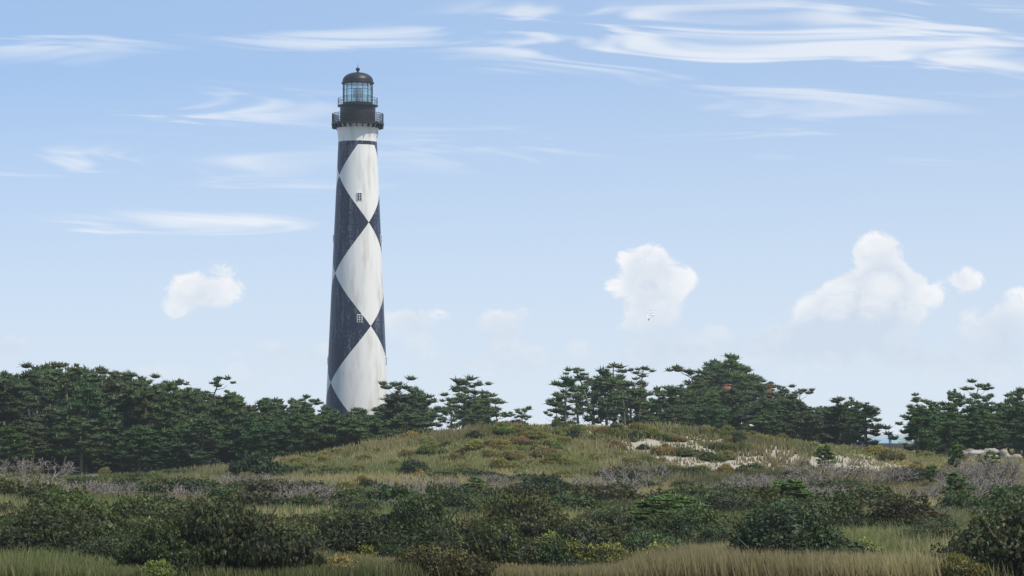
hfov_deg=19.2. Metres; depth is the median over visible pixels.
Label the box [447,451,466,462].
tussock
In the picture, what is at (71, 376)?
pine
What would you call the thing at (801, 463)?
tussock
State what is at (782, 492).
shrub
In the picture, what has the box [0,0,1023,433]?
sky
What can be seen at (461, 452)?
tussock
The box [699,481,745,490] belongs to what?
bare shrub
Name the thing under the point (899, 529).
shrub
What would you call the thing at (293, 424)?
pine
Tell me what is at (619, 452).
tussock
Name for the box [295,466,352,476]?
shrub
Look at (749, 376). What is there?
tall pine
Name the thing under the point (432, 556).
shrub
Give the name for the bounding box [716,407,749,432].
young pine
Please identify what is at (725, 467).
tussock
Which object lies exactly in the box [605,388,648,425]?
pine
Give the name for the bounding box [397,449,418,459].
tussock
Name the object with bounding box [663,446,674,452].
tussock
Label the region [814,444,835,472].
pine sapling
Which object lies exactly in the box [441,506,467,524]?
shrub
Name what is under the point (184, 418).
young pine
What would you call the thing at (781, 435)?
tussock
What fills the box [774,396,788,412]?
pine
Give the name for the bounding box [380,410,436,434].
tree
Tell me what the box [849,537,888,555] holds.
shrub
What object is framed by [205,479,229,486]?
shrub
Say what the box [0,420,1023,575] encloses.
dune grass
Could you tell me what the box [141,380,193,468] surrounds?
pine
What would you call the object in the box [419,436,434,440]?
tussock
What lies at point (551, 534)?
tussock
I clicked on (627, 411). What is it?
pine
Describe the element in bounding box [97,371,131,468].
pine
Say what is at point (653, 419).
young pine
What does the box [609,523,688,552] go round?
shrub
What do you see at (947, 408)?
young pine
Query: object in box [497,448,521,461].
tussock
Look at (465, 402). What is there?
pine
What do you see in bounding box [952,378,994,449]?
tall pine
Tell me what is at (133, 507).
shrub
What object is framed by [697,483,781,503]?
shrub
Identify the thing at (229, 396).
pine
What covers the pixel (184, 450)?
young pine
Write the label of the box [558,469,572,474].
tussock
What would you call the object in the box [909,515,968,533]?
shrub
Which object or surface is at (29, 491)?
shrub
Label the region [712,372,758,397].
pine
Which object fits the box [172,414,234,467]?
young pine
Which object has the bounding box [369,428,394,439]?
young pine
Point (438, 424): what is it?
pine
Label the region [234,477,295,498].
shrub
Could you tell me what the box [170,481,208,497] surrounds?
bare shrub
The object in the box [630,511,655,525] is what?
shrub
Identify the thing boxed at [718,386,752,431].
pine
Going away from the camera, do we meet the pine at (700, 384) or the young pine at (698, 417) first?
the young pine at (698, 417)
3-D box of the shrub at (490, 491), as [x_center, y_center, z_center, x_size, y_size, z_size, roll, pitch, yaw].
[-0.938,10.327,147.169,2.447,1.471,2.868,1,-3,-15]
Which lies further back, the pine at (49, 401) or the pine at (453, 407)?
the pine at (453, 407)
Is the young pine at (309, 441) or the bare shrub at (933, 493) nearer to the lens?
the bare shrub at (933, 493)
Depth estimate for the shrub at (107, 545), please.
80.37 m
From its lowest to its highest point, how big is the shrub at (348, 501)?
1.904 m
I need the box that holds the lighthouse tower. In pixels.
[326,67,387,417]
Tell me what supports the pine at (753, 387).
on the terrain at (635, 444)
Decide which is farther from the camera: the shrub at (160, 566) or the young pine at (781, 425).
the young pine at (781, 425)
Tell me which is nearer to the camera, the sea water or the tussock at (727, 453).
the tussock at (727, 453)
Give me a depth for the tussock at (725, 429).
208.36 m
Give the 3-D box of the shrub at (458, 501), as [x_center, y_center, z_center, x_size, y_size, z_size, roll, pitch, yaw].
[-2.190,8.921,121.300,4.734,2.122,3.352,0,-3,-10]
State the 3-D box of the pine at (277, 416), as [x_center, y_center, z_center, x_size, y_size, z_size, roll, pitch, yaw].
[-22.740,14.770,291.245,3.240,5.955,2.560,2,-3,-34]
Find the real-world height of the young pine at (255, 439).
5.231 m
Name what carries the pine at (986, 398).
on the terrain at (635, 444)
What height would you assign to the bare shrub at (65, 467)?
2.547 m
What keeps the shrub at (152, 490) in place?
on the terrain at (635, 444)
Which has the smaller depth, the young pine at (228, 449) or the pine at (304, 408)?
the young pine at (228, 449)
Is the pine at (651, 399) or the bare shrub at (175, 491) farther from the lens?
the pine at (651, 399)
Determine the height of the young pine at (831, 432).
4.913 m
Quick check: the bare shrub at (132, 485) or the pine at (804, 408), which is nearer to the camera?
the bare shrub at (132, 485)
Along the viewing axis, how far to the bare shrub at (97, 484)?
146.08 m
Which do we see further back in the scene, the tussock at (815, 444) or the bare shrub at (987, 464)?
the tussock at (815, 444)
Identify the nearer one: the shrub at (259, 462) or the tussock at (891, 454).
the shrub at (259, 462)
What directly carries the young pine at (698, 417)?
on the terrain at (635, 444)
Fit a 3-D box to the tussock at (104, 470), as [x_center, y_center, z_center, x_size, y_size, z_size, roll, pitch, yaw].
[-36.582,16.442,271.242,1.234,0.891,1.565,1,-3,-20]
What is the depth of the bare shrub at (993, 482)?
175.37 m
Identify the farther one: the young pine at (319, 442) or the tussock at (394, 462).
the young pine at (319, 442)
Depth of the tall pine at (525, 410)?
349.35 m
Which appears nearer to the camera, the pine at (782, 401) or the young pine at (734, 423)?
the young pine at (734, 423)
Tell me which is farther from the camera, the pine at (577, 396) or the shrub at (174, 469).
the pine at (577, 396)
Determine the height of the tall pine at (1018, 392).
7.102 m
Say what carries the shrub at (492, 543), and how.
on the terrain at (635, 444)
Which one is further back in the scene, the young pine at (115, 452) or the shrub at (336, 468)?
the young pine at (115, 452)
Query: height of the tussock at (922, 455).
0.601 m
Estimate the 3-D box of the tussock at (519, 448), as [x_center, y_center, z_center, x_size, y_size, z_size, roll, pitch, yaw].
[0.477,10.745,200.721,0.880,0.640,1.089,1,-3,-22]
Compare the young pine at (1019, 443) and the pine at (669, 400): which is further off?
the pine at (669, 400)
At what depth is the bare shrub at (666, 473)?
184.55 m
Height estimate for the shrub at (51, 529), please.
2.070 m
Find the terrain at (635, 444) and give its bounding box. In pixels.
[12,424,1011,483]
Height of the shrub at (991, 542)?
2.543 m
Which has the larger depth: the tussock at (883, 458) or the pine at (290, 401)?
the pine at (290, 401)
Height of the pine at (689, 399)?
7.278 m
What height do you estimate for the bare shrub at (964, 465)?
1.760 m
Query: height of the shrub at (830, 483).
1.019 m
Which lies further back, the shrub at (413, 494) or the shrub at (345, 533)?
the shrub at (413, 494)
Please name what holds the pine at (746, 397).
on the terrain at (635, 444)
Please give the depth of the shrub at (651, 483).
185.01 m
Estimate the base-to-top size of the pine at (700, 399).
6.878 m
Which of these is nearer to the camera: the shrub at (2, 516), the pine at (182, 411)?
the shrub at (2, 516)
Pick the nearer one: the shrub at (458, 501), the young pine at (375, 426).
the shrub at (458, 501)
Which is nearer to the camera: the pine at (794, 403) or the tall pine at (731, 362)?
the pine at (794, 403)
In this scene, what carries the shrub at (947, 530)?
on the terrain at (635, 444)
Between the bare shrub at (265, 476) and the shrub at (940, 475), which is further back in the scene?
the shrub at (940, 475)
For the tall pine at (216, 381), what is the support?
on the terrain at (635, 444)
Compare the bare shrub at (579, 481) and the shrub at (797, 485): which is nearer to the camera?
the shrub at (797, 485)
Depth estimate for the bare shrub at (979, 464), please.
195.32 m
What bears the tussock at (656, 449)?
on the terrain at (635, 444)
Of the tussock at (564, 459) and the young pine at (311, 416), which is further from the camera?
the young pine at (311, 416)
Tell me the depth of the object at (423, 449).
200.73 m
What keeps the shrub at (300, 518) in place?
on the terrain at (635, 444)
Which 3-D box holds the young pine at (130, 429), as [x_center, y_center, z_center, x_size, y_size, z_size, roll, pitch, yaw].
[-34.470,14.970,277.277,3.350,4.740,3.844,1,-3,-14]
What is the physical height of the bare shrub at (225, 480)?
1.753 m
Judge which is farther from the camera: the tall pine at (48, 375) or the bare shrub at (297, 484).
the tall pine at (48, 375)
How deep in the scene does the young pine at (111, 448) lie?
280.57 m
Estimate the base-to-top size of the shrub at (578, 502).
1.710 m
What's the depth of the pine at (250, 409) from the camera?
282.91 m
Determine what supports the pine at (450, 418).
on the terrain at (635, 444)
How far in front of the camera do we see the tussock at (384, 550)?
84.18 m
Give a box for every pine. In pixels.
[0,369,47,473]
[0,402,5,427]
[0,422,15,461]
[0,426,31,472]
[1,420,46,472]
[1,423,33,472]
[2,391,30,471]
[7,372,27,380]
[11,433,41,464]
[11,440,37,469]
[13,369,61,470]
[18,380,57,437]
[19,362,60,465]
[20,424,47,437]
[23,379,57,465]
[25,363,64,428]
[30,427,67,472]
[41,361,58,455]
[42,443,61,470]
[43,378,84,431]
[46,361,81,418]
[46,366,84,428]
[47,368,88,407]
[49,423,79,470]
[50,370,123,472]
[50,440,79,472]
[52,414,114,474]
[57,382,117,472]
[64,363,96,384]
[70,431,111,472]
[83,446,109,472]
[88,365,148,465]
[96,376,112,387]
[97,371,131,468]
[97,373,131,468]
[99,430,122,469]
[101,425,124,471]
[105,379,163,469]
[110,378,144,432]
[112,440,131,471]
[117,424,163,470]
[117,430,154,471]
[120,426,151,452]
[123,427,169,472]
[128,382,171,426]
[136,373,168,396]
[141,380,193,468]
[144,423,168,470]
[151,442,188,470]
[156,380,179,392]
[157,379,191,398]
[160,427,197,464]
[161,433,200,469]
[166,399,186,422]
[172,388,200,399]
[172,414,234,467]
[178,392,207,418]
[179,387,209,417]
[179,427,218,467]
[180,412,202,466]
[185,416,221,466]
[187,398,206,413]
[192,374,236,414]
[199,390,239,464]
[199,391,215,400]
[204,396,218,414]
[205,397,263,460]
[207,399,232,464]
[215,425,244,463]
[218,431,236,459]
[220,411,267,459]
[229,404,262,441]
[232,390,244,408]
[236,422,287,458]
[250,397,287,420]
[256,415,282,455]
[264,422,300,458]
[268,401,290,426]
[270,396,285,415]
[271,403,291,417]
[271,411,288,428]
[281,412,308,455]
[285,416,339,454]
[286,397,297,413]
[286,400,315,430]
[289,394,323,414]
[293,398,321,411]
[297,412,316,456]
[300,432,328,452]
[303,414,343,450]
[312,412,356,434]
[316,417,370,451]
[318,403,332,415]
[321,410,330,416]
[324,425,364,447]
[340,411,355,418]
[344,440,359,447]
[349,406,373,415]
[356,412,384,439]
[356,416,388,441]
[365,434,383,440]
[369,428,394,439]
[370,404,381,417]
[373,404,384,418]
[375,403,414,414]
[377,375,425,403]
[377,386,428,430]
[379,419,405,432]
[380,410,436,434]
[409,386,432,428]
[413,393,447,427]
[421,409,447,429]
[434,391,468,428]
[436,403,459,427]
[441,406,460,429]
[449,375,494,427]
[452,394,486,428]
[460,385,499,421]
[461,403,490,424]
[470,406,494,425]
[471,404,499,425]
[482,397,512,422]
[507,406,532,423]
[543,401,573,422]
[545,373,588,421]
[548,392,584,423]
[559,381,595,422]
[563,366,599,424]
[572,375,600,424]
[574,365,629,424]
[582,374,611,421]
[583,362,640,421]
[590,373,626,422]
[596,377,646,425]
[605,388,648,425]
[607,381,645,416]
[616,380,647,415]
[617,386,660,424]
[626,392,650,423]
[631,365,661,414]
[641,389,674,421]
[644,397,664,416]
[644,405,701,428]
[648,416,662,425]
[652,384,685,422]
[660,384,703,425]
[664,364,716,395]
[669,404,698,426]
[675,391,695,420]
[682,374,718,411]
[685,402,721,427]
[687,361,740,396]
[692,387,725,419]
[696,392,729,420]
[702,358,738,389]
[703,386,731,411]
[710,352,745,386]
[710,388,731,411]
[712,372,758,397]
[716,354,761,389]
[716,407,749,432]
[717,411,740,428]
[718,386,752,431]
[724,364,764,390]
[732,390,752,423]
[734,398,789,431]
[735,392,756,422]
[741,373,763,395]
[741,412,782,436]
[743,378,766,398]
[745,380,778,404]
[755,408,786,435]
[755,423,765,432]
[756,384,779,402]
[765,395,780,409]
[771,385,797,400]
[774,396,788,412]
[775,388,789,398]
[775,413,796,436]
[777,392,802,434]
[777,398,798,413]
[784,411,803,437]
[786,410,833,443]
[787,384,814,402]
[793,403,812,417]
[795,410,826,441]
[808,406,832,442]
[813,408,833,443]
[814,396,864,445]
[819,410,857,444]
[838,402,893,447]
[842,396,867,445]
[888,404,941,454]
[901,399,949,451]
[905,392,928,450]
[914,412,944,452]
[921,405,947,454]
[931,411,970,457]
[937,388,966,418]
[937,405,961,417]
[943,417,975,446]
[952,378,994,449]
[954,399,1001,443]
[960,408,998,449]
[971,392,997,405]
[975,410,1000,441]
[981,419,1010,450]
[993,402,1009,449]
[997,402,1023,453]
[1000,416,1023,454]
[1003,392,1023,444]
[1003,408,1023,457]
[1003,411,1023,448]
[1004,386,1023,450]
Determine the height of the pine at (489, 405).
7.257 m
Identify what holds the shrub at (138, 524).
on the terrain at (635, 444)
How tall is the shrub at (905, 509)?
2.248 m
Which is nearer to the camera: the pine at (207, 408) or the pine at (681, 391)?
the pine at (207, 408)
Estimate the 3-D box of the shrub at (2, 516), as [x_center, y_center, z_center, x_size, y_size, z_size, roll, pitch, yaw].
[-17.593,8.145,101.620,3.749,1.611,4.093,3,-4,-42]
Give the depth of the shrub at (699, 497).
125.33 m
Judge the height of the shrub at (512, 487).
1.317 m
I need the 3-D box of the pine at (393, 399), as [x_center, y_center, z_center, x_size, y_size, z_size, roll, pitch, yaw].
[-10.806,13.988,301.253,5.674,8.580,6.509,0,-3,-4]
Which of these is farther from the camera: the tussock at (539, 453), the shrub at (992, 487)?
the tussock at (539, 453)
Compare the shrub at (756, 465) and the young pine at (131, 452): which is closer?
the shrub at (756, 465)
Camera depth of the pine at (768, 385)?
374.83 m
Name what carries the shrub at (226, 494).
on the terrain at (635, 444)
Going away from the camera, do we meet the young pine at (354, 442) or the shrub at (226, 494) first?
the shrub at (226, 494)
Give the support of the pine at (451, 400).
on the terrain at (635, 444)
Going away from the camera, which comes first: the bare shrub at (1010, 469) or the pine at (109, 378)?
the bare shrub at (1010, 469)
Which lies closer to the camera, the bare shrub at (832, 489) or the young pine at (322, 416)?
the bare shrub at (832, 489)
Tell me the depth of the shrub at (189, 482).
149.62 m
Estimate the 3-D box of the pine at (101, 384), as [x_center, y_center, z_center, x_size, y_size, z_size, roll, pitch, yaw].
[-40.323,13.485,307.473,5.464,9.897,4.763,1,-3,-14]
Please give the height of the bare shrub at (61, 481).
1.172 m
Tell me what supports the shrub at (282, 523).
on the terrain at (635, 444)
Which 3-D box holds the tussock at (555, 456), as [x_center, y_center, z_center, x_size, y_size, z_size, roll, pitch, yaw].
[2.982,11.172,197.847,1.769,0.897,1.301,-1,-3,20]
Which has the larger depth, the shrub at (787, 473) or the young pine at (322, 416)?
the young pine at (322, 416)
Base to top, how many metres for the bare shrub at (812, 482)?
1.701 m
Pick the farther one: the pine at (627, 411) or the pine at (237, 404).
the pine at (627, 411)
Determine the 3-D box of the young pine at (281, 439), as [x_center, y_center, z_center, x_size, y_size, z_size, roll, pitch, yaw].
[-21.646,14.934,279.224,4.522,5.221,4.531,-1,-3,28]
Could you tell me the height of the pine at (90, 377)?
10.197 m
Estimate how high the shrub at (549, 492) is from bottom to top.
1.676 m
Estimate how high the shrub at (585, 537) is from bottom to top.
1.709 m
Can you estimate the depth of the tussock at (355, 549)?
85.81 m
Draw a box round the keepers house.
[704,384,775,425]
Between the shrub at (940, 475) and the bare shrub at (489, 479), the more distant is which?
the shrub at (940, 475)
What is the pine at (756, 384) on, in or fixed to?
on the terrain at (635, 444)
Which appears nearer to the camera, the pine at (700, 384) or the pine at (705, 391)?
the pine at (700, 384)
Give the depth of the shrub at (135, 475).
201.39 m
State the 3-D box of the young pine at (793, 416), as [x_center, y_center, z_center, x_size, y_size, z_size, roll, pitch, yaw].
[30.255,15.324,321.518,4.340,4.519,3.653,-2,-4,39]
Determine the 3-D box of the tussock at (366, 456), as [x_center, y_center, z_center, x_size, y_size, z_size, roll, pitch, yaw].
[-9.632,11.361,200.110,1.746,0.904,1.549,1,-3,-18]
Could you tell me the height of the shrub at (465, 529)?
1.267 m
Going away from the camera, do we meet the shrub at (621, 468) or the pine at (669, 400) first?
the shrub at (621, 468)
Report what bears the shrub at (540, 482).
on the terrain at (635, 444)
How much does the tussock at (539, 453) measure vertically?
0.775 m
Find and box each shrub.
[0,457,49,481]
[0,477,33,497]
[0,477,42,483]
[0,484,96,521]
[0,485,135,539]
[0,497,107,555]
[0,500,19,515]
[0,515,12,523]
[9,480,82,500]
[10,456,77,481]
[13,476,69,484]
[24,482,88,490]
[64,481,119,493]
[66,476,93,486]
[67,477,113,495]
[70,529,130,561]
[78,475,112,481]
[79,478,143,497]
[89,476,146,489]
[107,485,180,521]
[113,515,149,536]
[113,515,217,575]
[115,479,174,497]
[117,492,280,538]
[125,473,147,479]
[130,482,192,495]
[135,494,188,505]
[150,475,173,489]
[158,468,192,474]
[164,476,234,496]
[165,489,327,571]
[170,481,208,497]
[183,484,245,507]
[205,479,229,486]
[209,471,268,483]
[223,479,256,487]
[225,449,289,476]
[229,490,295,509]
[234,472,297,481]
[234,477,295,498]
[253,478,304,491]
[270,518,315,534]
[271,490,324,499]
[274,478,333,489]
[275,466,304,474]
[275,506,324,526]
[277,481,338,501]
[277,492,331,510]
[282,478,338,499]
[283,526,339,555]
[292,482,348,502]
[294,501,378,532]
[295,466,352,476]
[308,506,415,554]
[317,491,391,514]
[323,487,372,503]
[347,487,378,496]
[358,478,384,487]
[362,481,431,504]
[362,487,467,539]
[370,475,440,493]
[383,493,433,508]
[385,536,501,575]
[395,458,431,475]
[402,518,466,548]
[413,474,463,494]
[415,469,466,478]
[422,481,467,500]
[423,483,477,496]
[424,484,486,510]
[438,441,450,447]
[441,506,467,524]
[447,467,481,475]
[450,493,508,519]
[454,512,549,566]
[457,480,505,489]
[458,515,483,533]
[463,470,508,478]
[465,474,509,486]
[465,484,581,539]
[474,486,516,498]
[482,474,520,485]
[496,484,538,495]
[500,473,546,482]
[509,472,577,492]
[523,440,540,445]
[531,488,545,493]
[534,482,597,501]
[536,491,610,513]
[537,500,583,529]
[538,516,625,555]
[549,420,569,426]
[561,475,605,485]
[566,486,624,501]
[573,507,616,522]
[576,518,630,545]
[578,480,650,502]
[581,474,642,488]
[588,503,655,535]
[594,465,648,476]
[596,498,626,505]
[599,461,659,486]
[602,472,643,482]
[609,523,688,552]
[610,480,651,490]
[614,460,672,487]
[621,502,745,536]
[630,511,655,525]
[633,488,683,510]
[639,479,663,487]
[647,465,688,476]
[654,433,672,441]
[656,501,735,540]
[667,483,723,496]
[668,485,761,512]
[668,492,712,509]
[669,479,697,488]
[679,523,735,545]
[681,466,713,476]
[693,511,740,539]
[695,450,716,461]
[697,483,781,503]
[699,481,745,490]
[699,493,751,517]
[720,472,776,486]
[723,477,772,486]
[725,496,867,559]
[731,479,780,489]
[732,467,755,474]
[735,462,767,470]
[735,488,801,513]
[739,472,802,485]
[741,484,757,492]
[744,492,852,532]
[752,477,812,489]
[756,494,854,529]
[760,483,817,499]
[766,471,823,484]
[779,455,847,479]
[779,471,815,479]
[784,471,836,484]
[792,484,848,497]
[803,479,876,489]
[805,489,880,529]
[814,484,871,495]
[818,483,861,494]
[824,456,876,480]
[833,483,915,509]
[833,487,867,496]
[843,480,860,485]
[847,466,905,483]
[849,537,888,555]
[862,488,952,527]
[865,517,913,531]
[872,466,918,484]
[881,527,920,534]
[883,466,940,476]
[888,483,960,499]
[889,471,924,482]
[895,526,939,545]
[907,484,992,501]
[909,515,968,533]
[922,523,958,541]
[924,470,975,480]
[929,490,1023,575]
[930,488,988,511]
[933,463,975,484]
[935,551,988,575]
[937,505,971,513]
[939,464,994,484]
[939,476,1008,491]
[944,456,983,473]
[955,456,1017,478]
[956,476,1021,494]
[963,504,999,520]
[964,495,984,504]
[970,457,1023,486]
[972,479,1021,487]
[973,485,1011,495]
[973,485,1023,508]
[991,455,1023,487]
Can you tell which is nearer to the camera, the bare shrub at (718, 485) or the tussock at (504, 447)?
the bare shrub at (718, 485)
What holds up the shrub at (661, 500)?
on the terrain at (635, 444)
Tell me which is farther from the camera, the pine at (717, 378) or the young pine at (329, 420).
the pine at (717, 378)
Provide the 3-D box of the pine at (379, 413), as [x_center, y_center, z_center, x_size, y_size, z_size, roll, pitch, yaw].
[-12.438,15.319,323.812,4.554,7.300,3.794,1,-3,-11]
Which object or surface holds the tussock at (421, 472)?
on the terrain at (635, 444)
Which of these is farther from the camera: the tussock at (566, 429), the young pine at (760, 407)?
the young pine at (760, 407)
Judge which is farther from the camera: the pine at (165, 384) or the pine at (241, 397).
the pine at (165, 384)
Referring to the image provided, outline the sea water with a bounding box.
[856,437,913,442]
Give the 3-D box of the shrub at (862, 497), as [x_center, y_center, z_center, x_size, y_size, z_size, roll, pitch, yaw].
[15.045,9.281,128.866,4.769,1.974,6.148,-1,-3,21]
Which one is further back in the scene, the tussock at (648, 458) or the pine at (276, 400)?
the pine at (276, 400)
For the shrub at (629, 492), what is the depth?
139.44 m
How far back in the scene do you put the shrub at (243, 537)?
76.52 m
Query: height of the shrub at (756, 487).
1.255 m
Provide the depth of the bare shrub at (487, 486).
170.70 m
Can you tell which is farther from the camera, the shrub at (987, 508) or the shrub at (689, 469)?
the shrub at (689, 469)
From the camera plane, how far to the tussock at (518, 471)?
193.65 m
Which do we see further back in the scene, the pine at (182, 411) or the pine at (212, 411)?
the pine at (182, 411)
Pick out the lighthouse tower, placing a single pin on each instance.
(357, 364)
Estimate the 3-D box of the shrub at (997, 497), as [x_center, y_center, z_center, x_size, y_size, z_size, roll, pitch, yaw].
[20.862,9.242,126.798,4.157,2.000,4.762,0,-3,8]
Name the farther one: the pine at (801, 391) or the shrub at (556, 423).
the pine at (801, 391)
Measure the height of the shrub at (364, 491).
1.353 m
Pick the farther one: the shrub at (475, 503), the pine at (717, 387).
the pine at (717, 387)
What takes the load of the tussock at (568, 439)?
on the terrain at (635, 444)
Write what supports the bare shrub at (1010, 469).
on the terrain at (635, 444)
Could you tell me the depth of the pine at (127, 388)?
287.55 m
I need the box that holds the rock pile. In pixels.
[951,448,1021,459]
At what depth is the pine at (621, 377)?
362.90 m
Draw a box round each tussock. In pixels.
[98,467,111,473]
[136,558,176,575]
[144,471,168,478]
[233,471,256,479]
[281,457,304,464]
[298,460,314,468]
[311,454,332,462]
[312,464,331,469]
[323,553,355,569]
[326,557,361,565]
[329,447,349,453]
[335,481,360,490]
[342,543,380,555]
[349,463,368,472]
[350,473,373,483]
[350,540,373,554]
[357,453,371,460]
[372,544,410,558]
[390,459,402,464]
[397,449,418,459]
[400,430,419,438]
[412,468,428,475]
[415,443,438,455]
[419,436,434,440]
[420,440,442,448]
[438,447,449,453]
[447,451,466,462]
[451,463,470,468]
[453,449,465,455]
[460,438,485,450]
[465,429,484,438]
[481,449,501,457]
[484,438,495,444]
[487,457,514,468]
[489,440,498,446]
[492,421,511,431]
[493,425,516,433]
[494,438,510,444]
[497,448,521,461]
[498,445,512,450]
[505,562,517,567]
[511,461,525,467]
[512,436,530,445]
[513,422,522,432]
[513,469,527,473]
[515,446,525,451]
[515,465,527,470]
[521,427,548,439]
[529,445,552,453]
[529,448,545,458]
[530,444,540,450]
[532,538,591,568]
[537,456,558,463]
[538,529,560,541]
[543,439,553,445]
[545,448,558,456]
[546,452,562,460]
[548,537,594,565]
[549,442,562,449]
[551,429,565,433]
[553,436,564,441]
[555,471,566,477]
[557,455,580,465]
[558,436,572,443]
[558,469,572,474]
[560,427,570,433]
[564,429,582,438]
[568,424,584,431]
[580,467,591,473]
[583,434,598,439]
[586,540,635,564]
[588,453,607,461]
[592,425,609,434]
[603,427,627,438]
[608,423,628,430]
[609,439,625,450]
[617,451,627,456]
[617,455,643,465]
[626,422,648,431]
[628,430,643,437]
[635,444,649,449]
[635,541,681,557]
[641,455,658,461]
[642,427,660,437]
[649,446,671,454]
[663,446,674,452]
[671,434,687,441]
[672,426,685,433]
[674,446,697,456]
[694,464,712,472]
[707,441,736,449]
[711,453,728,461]
[712,421,729,433]
[715,462,734,473]
[716,424,736,437]
[720,449,736,459]
[722,435,733,442]
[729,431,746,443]
[743,442,755,450]
[754,433,770,441]
[775,433,791,440]
[797,459,812,467]
[809,442,819,448]
[862,445,872,452]
[865,445,884,454]
[877,447,906,460]
[878,457,888,461]
[908,463,923,467]
[915,453,928,457]
[921,481,931,485]
[922,451,937,457]
[941,461,954,468]
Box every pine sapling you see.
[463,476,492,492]
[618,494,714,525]
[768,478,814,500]
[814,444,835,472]
[924,463,938,482]
[941,471,979,499]
[947,441,966,469]
[977,449,1000,477]
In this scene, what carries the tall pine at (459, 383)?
on the terrain at (635, 444)
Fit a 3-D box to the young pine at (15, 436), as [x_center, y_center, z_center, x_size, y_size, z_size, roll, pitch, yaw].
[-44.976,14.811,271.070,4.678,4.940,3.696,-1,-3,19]
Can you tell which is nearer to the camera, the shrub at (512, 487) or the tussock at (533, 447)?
the shrub at (512, 487)
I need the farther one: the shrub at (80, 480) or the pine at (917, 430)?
the pine at (917, 430)
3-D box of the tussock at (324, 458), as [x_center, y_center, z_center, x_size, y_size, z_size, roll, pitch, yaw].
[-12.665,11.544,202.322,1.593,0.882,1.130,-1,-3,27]
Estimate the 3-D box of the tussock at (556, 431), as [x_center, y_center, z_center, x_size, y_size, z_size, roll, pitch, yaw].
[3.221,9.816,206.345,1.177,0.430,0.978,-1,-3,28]
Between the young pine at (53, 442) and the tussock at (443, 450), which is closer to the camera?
the tussock at (443, 450)
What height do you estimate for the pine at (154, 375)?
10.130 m
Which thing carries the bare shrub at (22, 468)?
on the terrain at (635, 444)
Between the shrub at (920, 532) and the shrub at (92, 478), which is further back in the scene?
the shrub at (92, 478)
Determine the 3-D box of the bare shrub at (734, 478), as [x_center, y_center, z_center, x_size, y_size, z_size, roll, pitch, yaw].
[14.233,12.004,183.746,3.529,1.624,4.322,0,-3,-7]
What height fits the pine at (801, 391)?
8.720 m
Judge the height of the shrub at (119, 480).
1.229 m
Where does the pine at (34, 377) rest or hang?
on the terrain at (635, 444)
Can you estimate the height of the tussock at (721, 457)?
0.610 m
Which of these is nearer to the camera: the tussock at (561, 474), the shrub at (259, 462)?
the tussock at (561, 474)
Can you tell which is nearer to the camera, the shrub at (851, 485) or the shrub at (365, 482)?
the shrub at (851, 485)
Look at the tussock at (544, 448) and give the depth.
199.55 m
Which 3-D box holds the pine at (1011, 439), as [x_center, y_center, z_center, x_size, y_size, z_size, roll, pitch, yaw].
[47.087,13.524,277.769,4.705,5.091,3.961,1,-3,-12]
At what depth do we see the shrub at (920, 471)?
196.91 m
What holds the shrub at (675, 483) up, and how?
on the terrain at (635, 444)
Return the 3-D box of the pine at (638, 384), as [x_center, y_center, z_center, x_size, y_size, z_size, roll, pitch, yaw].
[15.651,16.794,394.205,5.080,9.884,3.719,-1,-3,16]
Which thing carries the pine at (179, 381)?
on the terrain at (635, 444)
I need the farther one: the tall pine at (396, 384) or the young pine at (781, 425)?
the tall pine at (396, 384)
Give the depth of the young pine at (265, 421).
280.25 m
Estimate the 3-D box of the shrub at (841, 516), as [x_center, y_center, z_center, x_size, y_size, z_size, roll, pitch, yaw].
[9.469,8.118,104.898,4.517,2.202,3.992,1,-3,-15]
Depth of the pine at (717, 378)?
409.23 m
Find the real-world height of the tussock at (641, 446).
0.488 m
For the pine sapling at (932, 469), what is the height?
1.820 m
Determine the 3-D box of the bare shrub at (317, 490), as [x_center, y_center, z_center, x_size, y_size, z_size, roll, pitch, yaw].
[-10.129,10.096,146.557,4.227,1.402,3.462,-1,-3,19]
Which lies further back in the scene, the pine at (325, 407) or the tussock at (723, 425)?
the pine at (325, 407)
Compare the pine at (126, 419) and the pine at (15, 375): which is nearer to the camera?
the pine at (126, 419)
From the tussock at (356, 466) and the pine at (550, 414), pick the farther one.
the pine at (550, 414)
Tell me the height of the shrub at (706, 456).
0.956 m
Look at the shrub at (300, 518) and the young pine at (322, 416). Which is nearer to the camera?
the shrub at (300, 518)
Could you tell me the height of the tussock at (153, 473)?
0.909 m
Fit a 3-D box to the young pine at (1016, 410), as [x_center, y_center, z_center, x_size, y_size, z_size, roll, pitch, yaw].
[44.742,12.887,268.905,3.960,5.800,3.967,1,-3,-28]
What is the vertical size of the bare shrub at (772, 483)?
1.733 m
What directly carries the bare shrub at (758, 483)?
on the terrain at (635, 444)
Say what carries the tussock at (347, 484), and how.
on the terrain at (635, 444)
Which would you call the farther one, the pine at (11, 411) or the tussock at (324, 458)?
the pine at (11, 411)
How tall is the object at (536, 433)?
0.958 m
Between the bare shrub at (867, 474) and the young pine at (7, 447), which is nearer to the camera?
the bare shrub at (867, 474)
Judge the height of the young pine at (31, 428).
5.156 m
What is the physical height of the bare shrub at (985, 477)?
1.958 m
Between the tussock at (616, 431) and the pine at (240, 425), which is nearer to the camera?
the tussock at (616, 431)
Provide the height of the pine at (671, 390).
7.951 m

